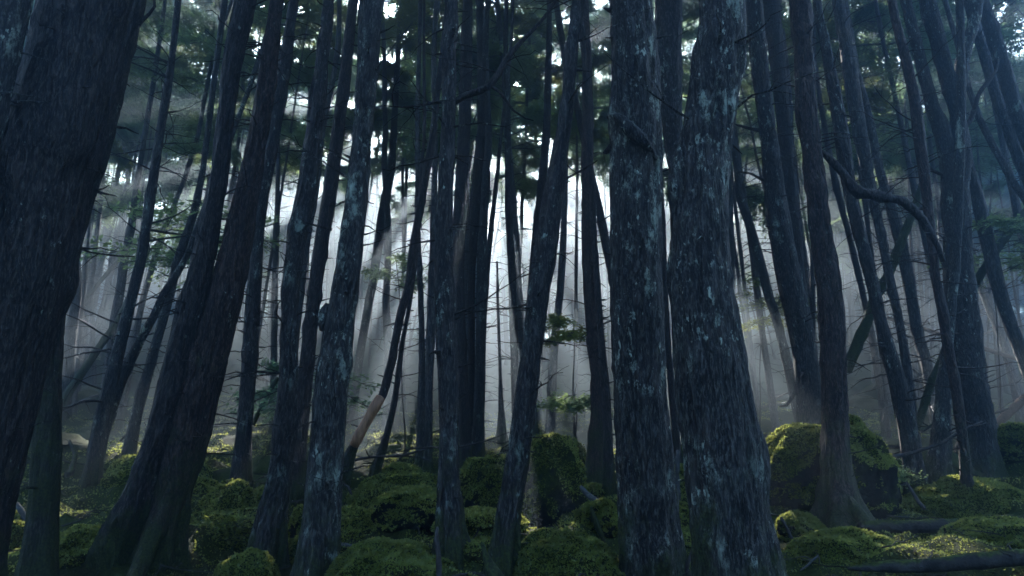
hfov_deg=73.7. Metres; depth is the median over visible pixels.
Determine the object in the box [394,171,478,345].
background tree
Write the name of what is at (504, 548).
conifer tree
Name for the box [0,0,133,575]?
conifer tree
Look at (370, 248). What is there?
background tree
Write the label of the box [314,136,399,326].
background tree
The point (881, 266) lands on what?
background tree
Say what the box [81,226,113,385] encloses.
dead sapling
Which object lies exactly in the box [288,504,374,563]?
moss hummock
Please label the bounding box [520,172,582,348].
background tree
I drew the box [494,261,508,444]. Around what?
conifer tree
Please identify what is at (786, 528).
fallen branch
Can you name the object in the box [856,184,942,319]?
background tree
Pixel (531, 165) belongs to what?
background tree
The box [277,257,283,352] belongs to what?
dead sapling
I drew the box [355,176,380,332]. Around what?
dead sapling
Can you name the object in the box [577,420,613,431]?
background boulder
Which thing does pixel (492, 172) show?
background tree
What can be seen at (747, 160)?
background tree
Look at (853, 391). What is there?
background boulder
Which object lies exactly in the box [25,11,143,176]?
background tree
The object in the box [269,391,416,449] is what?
fallen branch
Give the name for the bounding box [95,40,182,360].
background tree
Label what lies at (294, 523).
mossy boulder
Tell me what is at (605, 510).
mossy boulder
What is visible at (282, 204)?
background tree
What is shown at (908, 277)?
conifer tree
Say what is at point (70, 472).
fallen branch
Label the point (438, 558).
dead stick
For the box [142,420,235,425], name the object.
fallen branch
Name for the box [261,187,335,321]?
background tree
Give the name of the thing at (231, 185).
conifer tree
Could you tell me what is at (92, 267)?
conifer tree
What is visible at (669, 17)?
conifer tree
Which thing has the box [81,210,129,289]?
background tree
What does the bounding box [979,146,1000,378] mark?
dead sapling
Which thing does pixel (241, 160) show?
background tree
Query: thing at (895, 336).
background tree
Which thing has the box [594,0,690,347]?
background tree
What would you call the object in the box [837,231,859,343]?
dead sapling
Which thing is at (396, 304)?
background tree
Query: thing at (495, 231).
background tree
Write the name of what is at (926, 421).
background boulder
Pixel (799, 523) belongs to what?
mossy boulder
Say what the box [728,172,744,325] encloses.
conifer tree
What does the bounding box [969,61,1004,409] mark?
dead sapling
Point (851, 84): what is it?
conifer tree
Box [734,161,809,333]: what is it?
background tree
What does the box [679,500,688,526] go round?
moss cushion
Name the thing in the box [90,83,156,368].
dead sapling
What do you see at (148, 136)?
background tree
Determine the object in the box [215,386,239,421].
fallen branch
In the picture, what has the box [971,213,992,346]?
dead sapling
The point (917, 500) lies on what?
fallen branch
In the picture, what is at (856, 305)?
background tree
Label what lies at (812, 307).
dead sapling
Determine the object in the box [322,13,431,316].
background tree
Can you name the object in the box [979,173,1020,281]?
background tree
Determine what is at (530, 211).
background tree
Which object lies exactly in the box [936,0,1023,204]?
conifer tree
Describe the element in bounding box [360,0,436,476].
conifer tree
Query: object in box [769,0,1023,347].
background tree
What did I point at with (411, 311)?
dead sapling
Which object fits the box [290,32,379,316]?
background tree
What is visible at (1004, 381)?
background tree
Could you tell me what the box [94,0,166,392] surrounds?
conifer tree
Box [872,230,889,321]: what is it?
dead sapling
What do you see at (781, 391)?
background boulder
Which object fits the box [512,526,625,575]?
moss hummock
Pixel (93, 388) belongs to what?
background boulder
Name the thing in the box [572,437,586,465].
mossy boulder
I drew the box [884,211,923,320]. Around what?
background tree
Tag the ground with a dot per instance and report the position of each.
(412, 366)
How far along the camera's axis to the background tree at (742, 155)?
20.89 m
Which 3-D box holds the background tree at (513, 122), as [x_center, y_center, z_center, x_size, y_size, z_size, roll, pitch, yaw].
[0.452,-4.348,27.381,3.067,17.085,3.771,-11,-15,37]
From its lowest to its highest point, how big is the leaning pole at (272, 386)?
0.537 m
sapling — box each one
[72,179,108,416]
[79,189,285,288]
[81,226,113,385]
[82,87,172,380]
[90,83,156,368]
[94,173,144,341]
[95,133,133,342]
[95,163,115,270]
[98,143,136,344]
[112,45,163,339]
[140,204,156,321]
[148,150,171,330]
[149,199,182,333]
[152,155,200,332]
[222,357,389,452]
[226,40,259,194]
[241,29,299,434]
[241,285,245,330]
[255,4,310,387]
[261,167,294,385]
[262,186,272,331]
[264,185,280,335]
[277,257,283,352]
[278,186,290,321]
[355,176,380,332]
[361,252,427,451]
[366,138,379,367]
[372,137,395,374]
[405,258,428,362]
[407,179,418,355]
[433,27,500,390]
[475,124,512,374]
[536,384,613,440]
[543,309,606,436]
[562,73,589,419]
[694,42,785,431]
[733,171,776,359]
[734,232,782,395]
[735,275,816,427]
[738,85,785,327]
[738,258,758,350]
[787,7,815,298]
[788,10,843,409]
[795,149,816,321]
[831,181,854,336]
[836,175,852,352]
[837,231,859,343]
[839,1,937,424]
[850,133,892,437]
[854,153,911,358]
[856,175,898,352]
[864,170,882,383]
[870,184,919,408]
[871,59,892,368]
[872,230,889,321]
[880,206,904,317]
[893,40,942,352]
[894,171,941,353]
[900,70,938,401]
[910,121,941,352]
[916,164,937,365]
[927,213,1023,413]
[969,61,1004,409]
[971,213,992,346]
[974,44,1023,386]
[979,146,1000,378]
[1006,219,1023,327]
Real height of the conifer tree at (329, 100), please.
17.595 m
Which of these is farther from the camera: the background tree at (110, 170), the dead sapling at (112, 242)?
the background tree at (110, 170)
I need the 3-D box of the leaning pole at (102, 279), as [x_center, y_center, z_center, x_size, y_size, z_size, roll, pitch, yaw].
[-8.542,-0.015,14.059,1.572,2.429,0.422,0,-12,0]
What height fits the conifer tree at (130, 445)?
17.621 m
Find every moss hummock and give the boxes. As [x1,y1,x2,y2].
[8,510,24,550]
[59,523,101,568]
[197,478,258,510]
[212,546,280,575]
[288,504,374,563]
[324,536,458,575]
[346,469,437,508]
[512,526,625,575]
[785,525,902,565]
[901,474,1023,518]
[959,528,1023,548]
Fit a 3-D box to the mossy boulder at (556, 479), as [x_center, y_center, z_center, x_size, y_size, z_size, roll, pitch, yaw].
[0.240,1.499,4.813,0.649,0.965,0.506,0,-12,0]
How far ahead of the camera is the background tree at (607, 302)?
22.15 m
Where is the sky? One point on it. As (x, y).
(601, 1)
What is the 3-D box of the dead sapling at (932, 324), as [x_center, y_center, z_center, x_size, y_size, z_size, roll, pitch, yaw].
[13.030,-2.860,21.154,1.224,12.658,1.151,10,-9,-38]
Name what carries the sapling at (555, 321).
on the ground
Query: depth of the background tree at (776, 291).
45.28 m
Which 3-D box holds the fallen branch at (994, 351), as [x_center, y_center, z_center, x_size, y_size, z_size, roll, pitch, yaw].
[7.909,0.906,12.287,2.241,0.812,0.142,0,-12,-1]
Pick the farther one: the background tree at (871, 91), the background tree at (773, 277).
the background tree at (773, 277)
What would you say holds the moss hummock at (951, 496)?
on the ground
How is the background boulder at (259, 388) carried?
on the ground
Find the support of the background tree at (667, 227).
on the ground
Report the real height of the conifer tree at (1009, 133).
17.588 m
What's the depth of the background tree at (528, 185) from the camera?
17.98 m
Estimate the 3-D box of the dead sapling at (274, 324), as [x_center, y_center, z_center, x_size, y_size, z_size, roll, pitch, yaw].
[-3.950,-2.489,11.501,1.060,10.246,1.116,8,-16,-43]
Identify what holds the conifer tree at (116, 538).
on the ground
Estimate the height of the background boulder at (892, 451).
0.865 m
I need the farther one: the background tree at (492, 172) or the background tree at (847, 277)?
the background tree at (847, 277)
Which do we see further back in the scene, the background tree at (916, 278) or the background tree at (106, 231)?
the background tree at (916, 278)
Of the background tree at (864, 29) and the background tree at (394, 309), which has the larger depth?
the background tree at (394, 309)
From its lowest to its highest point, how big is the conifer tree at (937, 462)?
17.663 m
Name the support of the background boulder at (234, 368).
on the ground
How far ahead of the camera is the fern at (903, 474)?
5.59 m
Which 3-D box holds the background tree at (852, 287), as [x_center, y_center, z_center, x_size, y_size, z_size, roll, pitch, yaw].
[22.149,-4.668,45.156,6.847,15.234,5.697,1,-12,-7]
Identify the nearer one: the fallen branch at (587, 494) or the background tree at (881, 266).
the fallen branch at (587, 494)
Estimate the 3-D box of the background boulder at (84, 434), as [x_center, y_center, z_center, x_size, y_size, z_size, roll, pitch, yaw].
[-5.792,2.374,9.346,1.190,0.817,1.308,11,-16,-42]
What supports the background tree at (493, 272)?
on the ground
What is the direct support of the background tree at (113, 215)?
on the ground
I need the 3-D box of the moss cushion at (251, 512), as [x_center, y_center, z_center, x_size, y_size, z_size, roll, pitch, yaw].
[-1.909,1.661,4.656,0.758,0.334,0.723,0,-12,0]
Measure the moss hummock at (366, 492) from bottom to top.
0.604 m
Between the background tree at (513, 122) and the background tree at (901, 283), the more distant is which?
the background tree at (901, 283)
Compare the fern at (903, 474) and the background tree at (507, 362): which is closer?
the fern at (903, 474)
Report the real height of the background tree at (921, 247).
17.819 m
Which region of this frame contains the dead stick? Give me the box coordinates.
[434,526,441,575]
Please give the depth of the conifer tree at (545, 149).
9.06 m
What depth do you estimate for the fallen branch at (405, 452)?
8.27 m
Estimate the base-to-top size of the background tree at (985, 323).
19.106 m
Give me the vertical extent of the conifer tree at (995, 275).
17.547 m
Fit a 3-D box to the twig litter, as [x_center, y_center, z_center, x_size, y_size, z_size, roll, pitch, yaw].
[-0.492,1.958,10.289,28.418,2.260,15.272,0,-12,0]
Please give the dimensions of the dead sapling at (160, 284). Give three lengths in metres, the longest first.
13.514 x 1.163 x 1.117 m
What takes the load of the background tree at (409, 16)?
on the ground
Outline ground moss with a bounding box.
[8,394,1023,575]
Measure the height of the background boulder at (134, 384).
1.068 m
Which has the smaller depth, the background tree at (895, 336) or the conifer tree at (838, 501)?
the conifer tree at (838, 501)
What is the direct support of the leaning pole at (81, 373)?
on the ground
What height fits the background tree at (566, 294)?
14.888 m
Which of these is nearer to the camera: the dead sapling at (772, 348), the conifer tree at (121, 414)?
the conifer tree at (121, 414)
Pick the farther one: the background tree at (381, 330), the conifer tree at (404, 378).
the background tree at (381, 330)
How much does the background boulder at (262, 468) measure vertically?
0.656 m
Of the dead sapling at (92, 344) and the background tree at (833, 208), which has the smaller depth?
the dead sapling at (92, 344)
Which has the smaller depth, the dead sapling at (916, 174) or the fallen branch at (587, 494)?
the fallen branch at (587, 494)
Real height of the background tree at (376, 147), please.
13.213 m
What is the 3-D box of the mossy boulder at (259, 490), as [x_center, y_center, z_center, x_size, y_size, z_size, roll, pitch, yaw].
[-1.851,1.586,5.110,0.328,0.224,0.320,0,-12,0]
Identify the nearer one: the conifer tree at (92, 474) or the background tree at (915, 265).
the conifer tree at (92, 474)
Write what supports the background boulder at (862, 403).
on the ground
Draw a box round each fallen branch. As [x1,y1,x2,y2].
[16,502,25,520]
[26,438,86,477]
[62,394,98,412]
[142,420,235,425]
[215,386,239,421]
[218,398,237,404]
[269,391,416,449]
[341,542,351,546]
[343,483,352,494]
[355,432,509,464]
[399,426,438,459]
[485,430,508,443]
[579,485,598,500]
[780,517,792,539]
[797,555,818,570]
[883,480,925,509]
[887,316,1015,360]
[887,418,931,449]
[892,421,982,458]
[994,407,1008,413]
[996,393,1023,427]
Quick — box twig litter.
[8,384,1022,575]
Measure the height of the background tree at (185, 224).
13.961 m
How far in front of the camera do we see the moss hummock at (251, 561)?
3.52 m
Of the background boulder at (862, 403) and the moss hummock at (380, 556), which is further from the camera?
the background boulder at (862, 403)
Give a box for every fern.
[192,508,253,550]
[898,465,929,488]
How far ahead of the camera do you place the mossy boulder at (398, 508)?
3.92 m
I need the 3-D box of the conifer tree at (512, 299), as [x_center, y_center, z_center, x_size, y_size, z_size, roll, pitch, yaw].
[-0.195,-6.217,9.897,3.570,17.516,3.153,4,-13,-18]
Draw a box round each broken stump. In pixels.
[481,542,503,575]
[675,450,680,500]
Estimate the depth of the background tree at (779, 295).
59.15 m
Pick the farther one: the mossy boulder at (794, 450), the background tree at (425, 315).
the background tree at (425, 315)
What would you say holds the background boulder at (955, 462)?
on the ground
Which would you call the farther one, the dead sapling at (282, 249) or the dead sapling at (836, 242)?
the dead sapling at (282, 249)
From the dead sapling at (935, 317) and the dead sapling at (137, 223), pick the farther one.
the dead sapling at (935, 317)
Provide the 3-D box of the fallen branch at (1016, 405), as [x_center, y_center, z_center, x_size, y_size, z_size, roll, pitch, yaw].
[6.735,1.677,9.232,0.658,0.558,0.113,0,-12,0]
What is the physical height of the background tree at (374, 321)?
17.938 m
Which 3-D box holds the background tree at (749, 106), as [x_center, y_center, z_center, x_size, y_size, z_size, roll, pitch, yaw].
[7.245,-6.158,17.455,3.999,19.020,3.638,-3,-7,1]
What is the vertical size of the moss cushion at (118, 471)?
0.585 m
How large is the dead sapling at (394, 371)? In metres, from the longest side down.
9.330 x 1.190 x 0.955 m
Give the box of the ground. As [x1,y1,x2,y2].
[8,312,1023,575]
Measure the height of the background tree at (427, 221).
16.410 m
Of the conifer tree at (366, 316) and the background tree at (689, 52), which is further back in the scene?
the background tree at (689, 52)
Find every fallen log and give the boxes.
[801,549,1023,573]
[857,515,1023,532]
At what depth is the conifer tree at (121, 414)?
11.54 m
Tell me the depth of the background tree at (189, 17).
12.39 m
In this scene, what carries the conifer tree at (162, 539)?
on the ground
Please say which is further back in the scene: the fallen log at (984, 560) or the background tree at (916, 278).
the background tree at (916, 278)
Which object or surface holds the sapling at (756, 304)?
on the ground
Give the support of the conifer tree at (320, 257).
on the ground
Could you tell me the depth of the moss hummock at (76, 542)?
3.87 m
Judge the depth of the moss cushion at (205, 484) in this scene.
5.36 m
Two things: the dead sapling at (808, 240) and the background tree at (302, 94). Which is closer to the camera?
the dead sapling at (808, 240)
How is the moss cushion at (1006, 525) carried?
on the ground
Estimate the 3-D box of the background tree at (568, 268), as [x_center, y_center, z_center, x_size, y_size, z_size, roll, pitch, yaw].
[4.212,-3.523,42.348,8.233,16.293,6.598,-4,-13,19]
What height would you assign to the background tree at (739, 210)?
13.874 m
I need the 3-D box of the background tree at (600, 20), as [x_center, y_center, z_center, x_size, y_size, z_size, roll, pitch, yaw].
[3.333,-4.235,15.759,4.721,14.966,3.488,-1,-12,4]
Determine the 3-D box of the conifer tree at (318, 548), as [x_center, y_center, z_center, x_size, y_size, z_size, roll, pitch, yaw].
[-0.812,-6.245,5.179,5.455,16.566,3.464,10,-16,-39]
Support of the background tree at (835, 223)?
on the ground
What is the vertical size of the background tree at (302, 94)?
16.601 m
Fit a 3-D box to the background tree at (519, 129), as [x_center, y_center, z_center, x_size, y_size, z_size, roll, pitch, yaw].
[-1.231,-3.855,23.337,3.605,15.329,5.614,-11,-16,43]
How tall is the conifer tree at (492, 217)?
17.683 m
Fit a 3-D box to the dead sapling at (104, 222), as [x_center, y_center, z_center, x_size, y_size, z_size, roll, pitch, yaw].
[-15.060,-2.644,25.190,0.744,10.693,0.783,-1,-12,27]
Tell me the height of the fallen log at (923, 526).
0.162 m
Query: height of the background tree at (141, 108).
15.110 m
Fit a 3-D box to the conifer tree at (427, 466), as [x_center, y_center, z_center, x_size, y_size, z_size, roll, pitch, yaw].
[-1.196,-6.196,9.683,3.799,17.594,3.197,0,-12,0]
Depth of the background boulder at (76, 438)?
7.95 m
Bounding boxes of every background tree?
[23,1,204,375]
[23,7,196,385]
[24,1,155,151]
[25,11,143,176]
[33,0,252,419]
[66,1,186,321]
[81,164,114,270]
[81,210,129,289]
[83,135,176,342]
[83,178,124,247]
[88,5,200,343]
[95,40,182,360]
[95,184,127,245]
[98,111,174,326]
[98,167,127,259]
[98,237,174,308]
[101,188,187,314]
[119,5,246,360]
[121,0,253,338]
[141,0,299,239]
[148,88,226,306]
[149,0,267,192]
[153,159,225,279]
[156,0,340,415]
[161,71,271,234]
[177,0,430,371]
[223,118,338,323]
[238,77,285,320]
[244,242,310,296]
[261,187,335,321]
[261,194,291,305]
[268,0,475,433]
[275,1,356,335]
[285,40,348,205]
[285,149,342,249]
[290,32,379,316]
[295,22,376,302]
[312,134,421,327]
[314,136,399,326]
[321,279,364,312]
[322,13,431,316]
[322,257,424,324]
[335,105,428,338]
[341,33,519,226]
[345,0,458,399]
[355,311,380,324]
[362,257,401,328]
[362,266,423,335]
[363,190,412,337]
[372,23,550,379]
[375,0,544,381]
[379,145,456,343]
[380,272,495,326]
[381,39,471,380]
[382,232,424,337]
[391,182,508,321]
[392,169,476,345]
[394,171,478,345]
[396,3,550,390]
[398,0,578,435]
[401,8,521,388]
[407,159,504,232]
[409,180,527,329]
[430,0,611,420]
[471,0,566,412]
[471,84,522,365]
[472,0,610,376]
[475,232,508,315]
[475,285,569,338]
[476,162,529,341]
[492,174,579,306]
[497,0,551,361]
[499,37,556,296]
[517,125,581,363]
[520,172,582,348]
[521,171,609,356]
[522,0,689,354]
[524,295,585,326]
[537,10,610,344]
[547,294,604,330]
[552,196,609,352]
[553,0,748,391]
[554,225,609,323]
[561,0,611,364]
[568,18,611,398]
[569,78,669,232]
[570,74,611,356]
[578,192,609,341]
[579,3,758,166]
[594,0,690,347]
[609,157,671,326]
[653,0,809,415]
[662,18,740,161]
[664,47,687,313]
[732,13,794,320]
[733,53,806,341]
[733,165,762,297]
[733,218,778,318]
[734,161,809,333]
[734,225,747,265]
[736,0,922,353]
[736,270,774,320]
[737,12,830,337]
[744,267,755,327]
[746,111,827,259]
[746,200,840,286]
[760,266,816,307]
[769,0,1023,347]
[784,0,903,421]
[785,7,872,367]
[796,12,911,298]
[796,148,856,344]
[797,31,993,361]
[799,111,860,343]
[801,150,842,322]
[802,39,915,359]
[831,195,888,325]
[838,0,977,392]
[840,170,903,325]
[842,275,924,310]
[845,21,982,357]
[853,0,1023,334]
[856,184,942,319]
[865,277,941,313]
[870,73,942,326]
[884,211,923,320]
[885,60,933,346]
[891,15,1023,392]
[894,62,1001,328]
[899,25,986,347]
[906,1,1023,394]
[906,59,1008,345]
[907,108,1018,262]
[941,207,1018,275]
[944,5,1023,329]
[946,46,1021,304]
[964,0,1023,91]
[971,34,1023,296]
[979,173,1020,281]
[983,165,1022,312]
[985,287,1023,317]
[1006,267,1023,321]
[1008,286,1023,318]
[1012,286,1023,320]
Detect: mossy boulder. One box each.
[253,484,264,505]
[287,504,303,560]
[368,483,436,534]
[381,462,422,473]
[459,452,506,507]
[522,432,589,528]
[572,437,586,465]
[572,497,617,537]
[587,482,605,497]
[765,413,902,518]
[774,509,828,541]
[997,421,1023,463]
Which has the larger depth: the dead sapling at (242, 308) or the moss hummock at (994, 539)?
the dead sapling at (242, 308)
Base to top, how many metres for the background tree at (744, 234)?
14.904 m
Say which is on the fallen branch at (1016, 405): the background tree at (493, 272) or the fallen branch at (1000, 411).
the fallen branch at (1000, 411)
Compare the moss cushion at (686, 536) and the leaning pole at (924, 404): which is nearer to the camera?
the moss cushion at (686, 536)
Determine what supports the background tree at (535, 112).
on the ground
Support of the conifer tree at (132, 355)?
on the ground
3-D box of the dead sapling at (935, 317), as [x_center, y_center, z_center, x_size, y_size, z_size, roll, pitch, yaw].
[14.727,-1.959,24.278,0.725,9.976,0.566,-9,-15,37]
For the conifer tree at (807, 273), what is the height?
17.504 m
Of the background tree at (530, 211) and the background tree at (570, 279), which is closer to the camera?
the background tree at (530, 211)
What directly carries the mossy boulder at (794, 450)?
on the ground
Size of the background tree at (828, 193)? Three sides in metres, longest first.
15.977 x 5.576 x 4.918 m
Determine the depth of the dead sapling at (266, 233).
28.92 m
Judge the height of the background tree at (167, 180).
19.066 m
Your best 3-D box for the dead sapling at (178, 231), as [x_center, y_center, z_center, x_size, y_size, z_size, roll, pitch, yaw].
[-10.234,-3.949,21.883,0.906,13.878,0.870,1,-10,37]
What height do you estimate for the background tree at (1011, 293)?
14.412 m
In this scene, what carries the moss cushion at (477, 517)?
on the ground
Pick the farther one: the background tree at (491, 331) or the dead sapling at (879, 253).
the background tree at (491, 331)
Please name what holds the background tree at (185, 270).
on the ground
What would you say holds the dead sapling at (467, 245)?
on the ground
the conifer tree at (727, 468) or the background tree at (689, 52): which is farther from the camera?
the background tree at (689, 52)
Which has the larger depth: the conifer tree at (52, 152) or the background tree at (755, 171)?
the background tree at (755, 171)
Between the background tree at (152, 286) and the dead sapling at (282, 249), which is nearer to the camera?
the dead sapling at (282, 249)
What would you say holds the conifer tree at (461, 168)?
on the ground
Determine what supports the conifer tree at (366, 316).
on the ground
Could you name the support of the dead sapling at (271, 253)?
on the ground
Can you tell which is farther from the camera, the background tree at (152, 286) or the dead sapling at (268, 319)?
the background tree at (152, 286)
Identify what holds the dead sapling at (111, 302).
on the ground
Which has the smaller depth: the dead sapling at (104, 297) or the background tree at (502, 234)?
the dead sapling at (104, 297)
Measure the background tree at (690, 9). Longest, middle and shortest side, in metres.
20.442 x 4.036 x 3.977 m
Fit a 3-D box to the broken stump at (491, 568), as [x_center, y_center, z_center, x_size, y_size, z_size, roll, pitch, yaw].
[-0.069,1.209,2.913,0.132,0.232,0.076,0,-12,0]
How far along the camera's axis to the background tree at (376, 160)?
18.97 m
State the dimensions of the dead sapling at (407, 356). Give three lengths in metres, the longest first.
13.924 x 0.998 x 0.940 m
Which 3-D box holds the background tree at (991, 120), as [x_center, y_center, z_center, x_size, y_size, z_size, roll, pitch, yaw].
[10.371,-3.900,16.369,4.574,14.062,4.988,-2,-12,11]
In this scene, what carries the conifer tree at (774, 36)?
on the ground
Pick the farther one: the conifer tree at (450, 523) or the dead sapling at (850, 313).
the dead sapling at (850, 313)
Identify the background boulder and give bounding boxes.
[28,433,88,453]
[71,431,117,440]
[81,386,100,392]
[130,378,138,391]
[226,364,264,381]
[234,386,268,410]
[252,452,307,474]
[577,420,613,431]
[764,388,788,397]
[848,383,860,396]
[849,396,878,413]
[853,383,891,401]
[884,440,923,455]
[891,412,955,434]
[898,450,984,477]
[952,434,956,450]
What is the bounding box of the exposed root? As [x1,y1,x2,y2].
[590,506,606,542]
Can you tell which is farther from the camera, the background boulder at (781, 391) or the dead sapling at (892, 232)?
the background boulder at (781, 391)
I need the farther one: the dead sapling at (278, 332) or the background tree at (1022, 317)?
the background tree at (1022, 317)
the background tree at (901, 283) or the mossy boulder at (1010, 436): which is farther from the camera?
the background tree at (901, 283)
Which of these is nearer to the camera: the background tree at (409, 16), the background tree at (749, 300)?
the background tree at (409, 16)
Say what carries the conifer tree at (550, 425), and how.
on the ground
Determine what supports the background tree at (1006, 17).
on the ground
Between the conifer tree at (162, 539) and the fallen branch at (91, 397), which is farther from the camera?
the fallen branch at (91, 397)
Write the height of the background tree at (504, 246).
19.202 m
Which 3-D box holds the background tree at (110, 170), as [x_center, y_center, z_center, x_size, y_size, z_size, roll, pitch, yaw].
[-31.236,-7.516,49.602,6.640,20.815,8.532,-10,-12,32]
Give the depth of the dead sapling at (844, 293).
23.20 m
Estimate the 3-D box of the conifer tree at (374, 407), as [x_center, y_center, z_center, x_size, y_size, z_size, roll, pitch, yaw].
[0.415,-6.656,7.373,3.400,17.490,3.354,-9,-15,35]
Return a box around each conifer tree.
[0,0,54,148]
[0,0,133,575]
[13,0,155,575]
[20,0,35,63]
[62,0,222,487]
[78,176,107,391]
[83,36,263,467]
[84,0,289,571]
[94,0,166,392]
[96,0,233,428]
[120,0,232,457]
[126,0,316,575]
[209,0,353,568]
[215,0,334,487]
[222,66,245,217]
[269,0,382,504]
[270,0,341,352]
[272,0,395,575]
[335,0,459,411]
[343,12,444,487]
[346,0,402,425]
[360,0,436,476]
[377,0,599,571]
[394,0,436,466]
[404,0,460,473]
[440,0,496,468]
[458,0,623,575]
[464,0,504,438]
[464,0,516,451]
[465,0,513,456]
[485,0,530,413]
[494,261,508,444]
[518,0,573,374]
[540,1,609,311]
[542,85,580,433]
[548,0,613,483]
[560,15,617,494]
[603,0,690,575]
[605,0,844,575]
[654,0,682,463]
[656,0,740,294]
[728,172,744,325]
[729,131,818,421]
[734,0,860,424]
[762,0,976,532]
[763,0,818,333]
[778,0,936,495]
[780,0,819,367]
[812,38,886,437]
[814,0,940,433]
[819,0,941,447]
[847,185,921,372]
[849,0,1023,488]
[894,0,1020,479]
[903,23,1023,422]
[921,0,980,483]
[924,0,1023,408]
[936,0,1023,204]
[964,0,1023,235]
[965,0,1023,173]
[980,21,1023,366]
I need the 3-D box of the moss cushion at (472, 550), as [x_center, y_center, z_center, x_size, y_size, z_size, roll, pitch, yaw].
[-0.214,1.379,3.567,0.451,0.207,0.424,0,-12,0]
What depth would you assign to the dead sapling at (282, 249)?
32.94 m
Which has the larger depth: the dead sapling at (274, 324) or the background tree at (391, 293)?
the background tree at (391, 293)
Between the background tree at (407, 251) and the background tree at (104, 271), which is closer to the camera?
the background tree at (407, 251)
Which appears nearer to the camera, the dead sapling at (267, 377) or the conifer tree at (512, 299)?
the conifer tree at (512, 299)
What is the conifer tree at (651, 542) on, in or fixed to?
on the ground
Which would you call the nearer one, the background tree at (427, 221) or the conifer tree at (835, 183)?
the conifer tree at (835, 183)
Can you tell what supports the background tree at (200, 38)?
on the ground
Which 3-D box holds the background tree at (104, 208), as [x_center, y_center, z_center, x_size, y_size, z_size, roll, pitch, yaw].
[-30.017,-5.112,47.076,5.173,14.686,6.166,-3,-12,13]
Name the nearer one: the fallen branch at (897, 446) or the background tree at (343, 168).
the fallen branch at (897, 446)
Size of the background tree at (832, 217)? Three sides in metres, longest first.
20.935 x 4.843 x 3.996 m
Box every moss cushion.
[100,454,213,490]
[189,505,257,546]
[192,476,219,495]
[431,505,530,536]
[431,534,490,565]
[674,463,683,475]
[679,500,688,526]
[680,475,687,501]
[681,526,691,547]
[897,503,902,512]
[937,515,1023,541]
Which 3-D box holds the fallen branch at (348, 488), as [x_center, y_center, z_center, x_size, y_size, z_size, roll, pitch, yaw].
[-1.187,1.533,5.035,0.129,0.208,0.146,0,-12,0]
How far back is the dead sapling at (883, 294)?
19.70 m
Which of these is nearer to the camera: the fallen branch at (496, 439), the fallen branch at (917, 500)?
the fallen branch at (917, 500)
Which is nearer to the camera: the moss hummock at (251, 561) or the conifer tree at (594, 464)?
the moss hummock at (251, 561)
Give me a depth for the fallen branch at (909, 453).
5.43 m
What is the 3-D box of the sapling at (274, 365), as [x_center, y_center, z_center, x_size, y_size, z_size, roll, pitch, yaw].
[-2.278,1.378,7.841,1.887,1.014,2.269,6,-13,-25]
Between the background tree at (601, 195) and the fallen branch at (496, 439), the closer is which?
the fallen branch at (496, 439)
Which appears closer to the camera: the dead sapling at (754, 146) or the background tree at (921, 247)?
the dead sapling at (754, 146)
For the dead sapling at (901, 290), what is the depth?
25.25 m
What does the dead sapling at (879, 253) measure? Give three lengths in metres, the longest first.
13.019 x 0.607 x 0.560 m
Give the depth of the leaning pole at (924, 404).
8.21 m
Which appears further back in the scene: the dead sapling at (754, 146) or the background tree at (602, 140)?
the background tree at (602, 140)
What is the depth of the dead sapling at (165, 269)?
29.33 m
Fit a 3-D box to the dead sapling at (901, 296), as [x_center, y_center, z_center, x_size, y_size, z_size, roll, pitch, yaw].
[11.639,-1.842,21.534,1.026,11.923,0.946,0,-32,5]
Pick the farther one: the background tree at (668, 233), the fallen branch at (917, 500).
the background tree at (668, 233)
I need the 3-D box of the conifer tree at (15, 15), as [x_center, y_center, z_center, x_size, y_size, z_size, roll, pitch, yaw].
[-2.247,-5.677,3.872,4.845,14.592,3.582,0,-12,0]
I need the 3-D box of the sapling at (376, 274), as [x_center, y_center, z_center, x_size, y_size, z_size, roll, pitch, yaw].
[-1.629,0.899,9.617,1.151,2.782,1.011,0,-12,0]
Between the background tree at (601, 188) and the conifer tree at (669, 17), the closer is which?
the conifer tree at (669, 17)
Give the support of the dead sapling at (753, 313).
on the ground
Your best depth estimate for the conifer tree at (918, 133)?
5.78 m
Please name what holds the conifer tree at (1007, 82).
on the ground
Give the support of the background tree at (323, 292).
on the ground
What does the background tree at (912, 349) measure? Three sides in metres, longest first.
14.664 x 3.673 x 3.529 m
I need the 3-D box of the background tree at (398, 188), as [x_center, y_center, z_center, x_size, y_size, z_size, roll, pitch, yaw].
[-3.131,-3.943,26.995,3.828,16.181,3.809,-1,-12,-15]
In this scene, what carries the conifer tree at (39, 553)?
on the ground
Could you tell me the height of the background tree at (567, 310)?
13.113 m
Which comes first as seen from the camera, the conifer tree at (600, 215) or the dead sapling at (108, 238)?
the conifer tree at (600, 215)
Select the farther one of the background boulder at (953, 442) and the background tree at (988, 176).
the background tree at (988, 176)
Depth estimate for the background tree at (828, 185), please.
27.04 m
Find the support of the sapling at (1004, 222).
on the ground
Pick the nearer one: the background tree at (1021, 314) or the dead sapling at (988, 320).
the dead sapling at (988, 320)
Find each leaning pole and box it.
[62,298,125,411]
[64,238,137,335]
[253,377,278,425]
[916,347,941,430]
[976,208,1023,290]
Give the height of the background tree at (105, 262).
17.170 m
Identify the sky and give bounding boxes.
[107,0,1023,337]
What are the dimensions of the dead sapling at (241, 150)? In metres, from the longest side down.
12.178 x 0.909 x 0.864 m
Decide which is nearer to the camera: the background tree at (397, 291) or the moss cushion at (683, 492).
the moss cushion at (683, 492)

